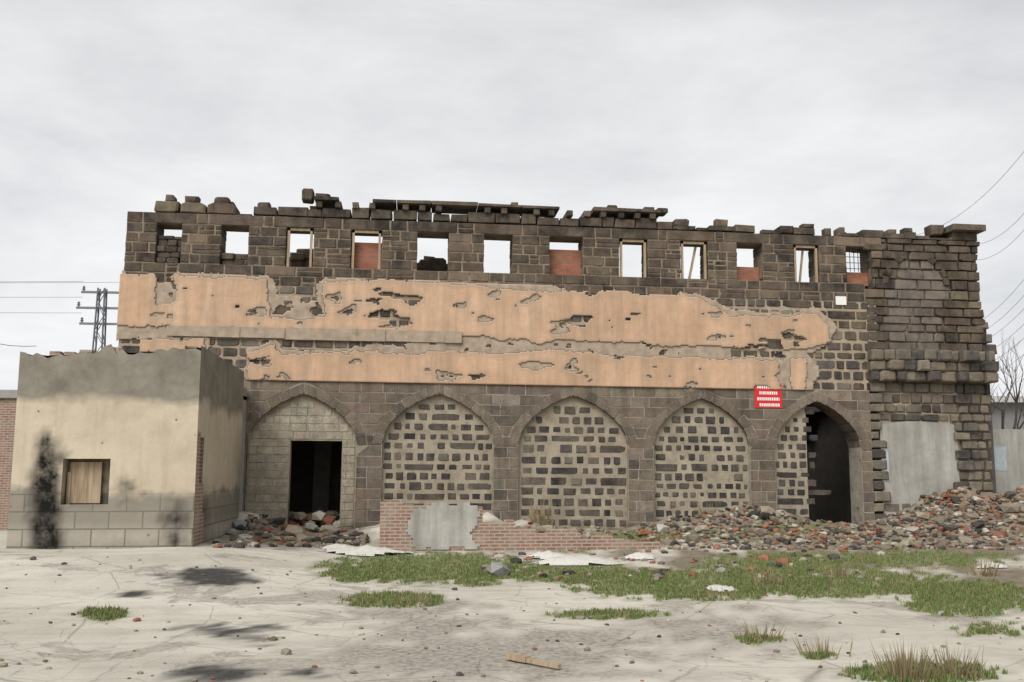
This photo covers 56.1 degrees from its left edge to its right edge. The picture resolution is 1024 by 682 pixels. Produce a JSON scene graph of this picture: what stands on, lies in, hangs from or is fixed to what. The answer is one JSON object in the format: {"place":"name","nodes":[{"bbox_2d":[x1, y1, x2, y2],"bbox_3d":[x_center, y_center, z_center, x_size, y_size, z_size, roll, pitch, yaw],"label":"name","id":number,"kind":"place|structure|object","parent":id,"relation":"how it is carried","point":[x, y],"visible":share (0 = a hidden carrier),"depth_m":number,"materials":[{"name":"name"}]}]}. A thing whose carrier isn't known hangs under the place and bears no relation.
{"place":"outdoors","nodes":[
{"label":"outdoors","id":0,"kind":"place"},
{"bbox_2d":[0,398,16,529],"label":"brick wall","id":1,"kind":"structure","parent":0,"point":[7,416],"depth_m":29.36,"materials":[{"name":"red brick"}]},
{"bbox_2d":[0,390,16,397],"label":"brick house roof","id":2,"kind":"structure","parent":1,"relation":"on","point":[8,393],"depth_m":29.50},
{"bbox_2d":[289,249,447,270],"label":"wall remains","id":3,"kind":"object","parent":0,"point":[299,258],"depth_m":26.69,"materials":[{"name":"stone"}]},
{"bbox_2d":[0,485,1023,681],"bbox_3d":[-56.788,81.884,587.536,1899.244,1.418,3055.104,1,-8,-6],"label":"ground","id":4,"kind":"structure","parent":0,"point":[198,639],"depth_m":10.88,"materials":[{"name":"grey concrete"}]},
{"bbox_2d":[76,286,118,352],"bbox_3d":[-15.441,2.238,35.608,1.800,8.698,0.630,1,-8,-6],"label":"utility pole","id":5,"kind":"object","parent":4,"relation":"on","point":[98,307],"visible":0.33,"depth_m":36.01,"materials":[{"name":"metal"}]},
{"bbox_2d":[6,344,243,548],"bbox_3d":[-8.034,2.467,20.808,3.380,4.185,4.950,1,-8,-6],"label":"annex","id":6,"kind":"object","parent":4,"relation":"on","point":[135,423],"visible":0.98,"depth_m":18.44,"materials":[{"name":"beige paint"}]},
{"bbox_2d":[66,462,102,503],"bbox_3d":[-8.228,2.733,18.467,0.622,0.805,0.050,1,-8,-6],"label":"window board","id":7,"kind":"object","parent":6,"relation":"in","point":[84,480],"visible":1,"depth_m":18.46,"materials":[{"name":"brown wood"}]},
{"bbox_2d":[49,346,203,546],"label":"exposed bricks","id":8,"kind":"object","parent":6,"relation":"attached to","point":[198,524],"visible":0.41,"depth_m":18.77,"materials":[{"name":"red brick"}]},
{"bbox_2d":[239,388,246,511],"bbox_3d":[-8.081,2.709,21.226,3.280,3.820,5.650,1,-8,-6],"label":"drainpipe","id":9,"kind":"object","parent":4,"relation":"on","point":[242,450],"depth_m":23.98,"materials":[{"name":"black metal"}]},
{"bbox_2d":[0,487,1023,681],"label":"rubble stones","id":10,"kind":"object","parent":4,"relation":"on","point":[328,522],"visible":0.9,"depth_m":23.30,"materials":[{"name":"grey stone"}]},
{"bbox_2d":[506,652,560,668],"bbox_3d":[0.191,2.866,8.611,0.070,0.050,0.640,8,-11,-44],"label":"wooden plank","id":11,"kind":"object","parent":4,"relation":"on","point":[519,657],"visible":1,"depth_m":8.63,"materials":[{"name":"brown wood"}]},
{"bbox_2d":[117,211,988,529],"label":"facade","id":12,"kind":"structure","parent":4,"relation":"on","point":[671,321],"depth_m":25.35,"materials":[{"name":"stone"}]},
{"bbox_2d":[121,188,998,529],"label":"facade stones","id":13,"kind":"object","parent":4,"relation":"on","point":[963,360],"visible":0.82,"depth_m":25.66,"materials":[{"name":"black stone"}]},
{"bbox_2d":[167,326,461,342],"bbox_3d":[-5.053,-0.174,24.832,7.500,0.310,0.119,1,-8,-6],"label":"string course","id":14,"kind":"object","parent":13,"relation":"attached to","point":[366,335],"visible":1,"depth_m":24.80,"materials":[{"name":"beige stone"}]},
{"bbox_2d":[116,270,836,389],"bbox_3d":[-0.548,-0.230,25.339,19.040,2.767,0.043,1,-8,-6],"label":"plaster","id":15,"kind":"object","parent":13,"relation":"attached to","point":[299,311],"visible":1,"depth_m":25.33,"materials":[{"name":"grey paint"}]},
{"bbox_2d":[286,228,817,282],"bbox_3d":[1.283,-2.280,25.982,14.439,1.035,0.210,1,-8,-6],"label":"timber window","id":16,"kind":"structure","parent":13,"relation":"attached to","point":[621,241],"depth_m":26.17,"materials":[{"name":"brown wood"}]},
{"bbox_2d":[351,242,867,286],"bbox_3d":[2.852,-2.075,26.369,14.356,0.772,0.200,1,-8,-6],"label":"brick window infill","id":17,"kind":"object","parent":13,"relation":"attached to","point":[565,262],"depth_m":26.12,"materials":[{"name":"red brick"}]},
{"bbox_2d":[754,384,781,407],"bbox_3d":[6.910,1.483,25.889,0.758,0.643,0.019,1,-8,-6],"label":"warning sign","id":18,"kind":"object","parent":13,"relation":"attached to","point":[766,397],"visible":1,"depth_m":25.88,"materials":[{"name":"red metal"}]},
{"bbox_2d":[835,296,846,304],"bbox_3d":[9.071,-1.112,26.475,0.299,0.239,0.030,1,-8,-6],"label":"stone plaque","id":19,"kind":"object","parent":13,"relation":"attached to","point":[840,300],"visible":1,"depth_m":26.46,"materials":[{"name":"white stone"}]},
{"bbox_2d":[846,248,867,271],"bbox_3d":[9.646,-2.270,26.921,0.717,0.666,0.015,1,-8,-6],"label":"grille window","id":20,"kind":"structure","parent":13,"relation":"attached to","point":[857,251],"depth_m":26.93,"materials":[{"name":"metal"}]},
{"bbox_2d":[880,421,959,514],"bbox_3d":[11.128,3.558,26.127,2.225,2.746,0.001,1,-8,-6],"label":"cement patch","id":21,"kind":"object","parent":13,"relation":"attached to","point":[921,457],"depth_m":26.17,"materials":[{"name":"grey concrete"}]},
{"bbox_2d":[881,445,888,471],"bbox_3d":[10.130,3.190,26.067,0.190,0.750,0.012,1,-8,-6],"label":"mortar","id":22,"kind":"object","parent":21,"relation":"attached to","point":[886,458],"visible":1,"depth_m":26.06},
{"bbox_2d":[239,534,1006,591],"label":"debris sheets","id":23,"kind":"object","parent":4,"relation":"on","point":[550,557],"visible":0.89,"depth_m":19.05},
{"bbox_2d":[289,394,996,527],"bbox_3d":[1.069,3.845,29.780,23.850,4.100,9.500,1,-8,-6],"label":"building interior","id":24,"kind":"object","parent":4,"relation":"on","point":[315,481],"visible":0.03,"depth_m":29.81,"materials":[{"name":"black"}]},
{"bbox_2d":[395,495,1005,681],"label":"dry weeds","id":25,"kind":"object","parent":4,"relation":"on","point":[903,669],"visible":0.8,"depth_m":8.88,"materials":[{"name":"brown plant"}]},
{"bbox_2d":[991,333,1023,428],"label":"bare tree","id":26,"kind":"object","parent":4,"relation":"on","point":[1016,407],"visible":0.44,"depth_m":32.30,"materials":[{"name":"brown plant"}]},
{"bbox_2d":[993,429,1023,493],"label":"broken wall","id":27,"kind":"structure","parent":4,"relation":"on","point":[1011,478],"depth_m":27.98,"materials":[{"name":"grey concrete"}]},
{"bbox_2d":[994,446,1006,470],"bbox_3d":[14.194,3.415,27.924,0.400,0.700,0.007,1,-8,-6],"label":"panel","id":28,"kind":"object","parent":27,"relation":"attached to","point":[1000,458],"visible":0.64,"depth_m":27.92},
{"bbox_2d":[0,0,1023,395],"label":"sky","id":29,"kind":"structure","parent":0,"point":[856,116],"materials":[{"name":"white"}]},
{"bbox_2d":[1,153,1023,371],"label":"power lines","id":30,"kind":"object","parent":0,"point":[917,234],"visible":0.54,"depth_m":37.02,"materials":[{"name":"metal"}]},
{"bbox_2d":[379,499,659,550],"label":"brick wall","id":31,"kind":"structure","parent":0,"point":[395,515],"depth_m":21.18,"materials":[{"name":"brick"}]},
{"bbox_2d":[77,521,1023,681],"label":"grass","id":32,"kind":"structure","parent":0,"point":[927,592],"depth_m":14.69,"materials":[{"name":"green plant"}]},
{"bbox_2d":[992,403,1023,428],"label":"neighbour house","id":33,"kind":"structure","parent":0,"point":[1009,419],"depth_m":36.09,"materials":[{"name":"grey concrete"}]},
{"bbox_2d":[992,396,1023,402],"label":"neighbour roof slab","id":34,"kind":"structure","parent":33,"relation":"attached to","point":[1010,399],"depth_m":35.77,"materials":[{"name":"grey concrete"}]}
]}

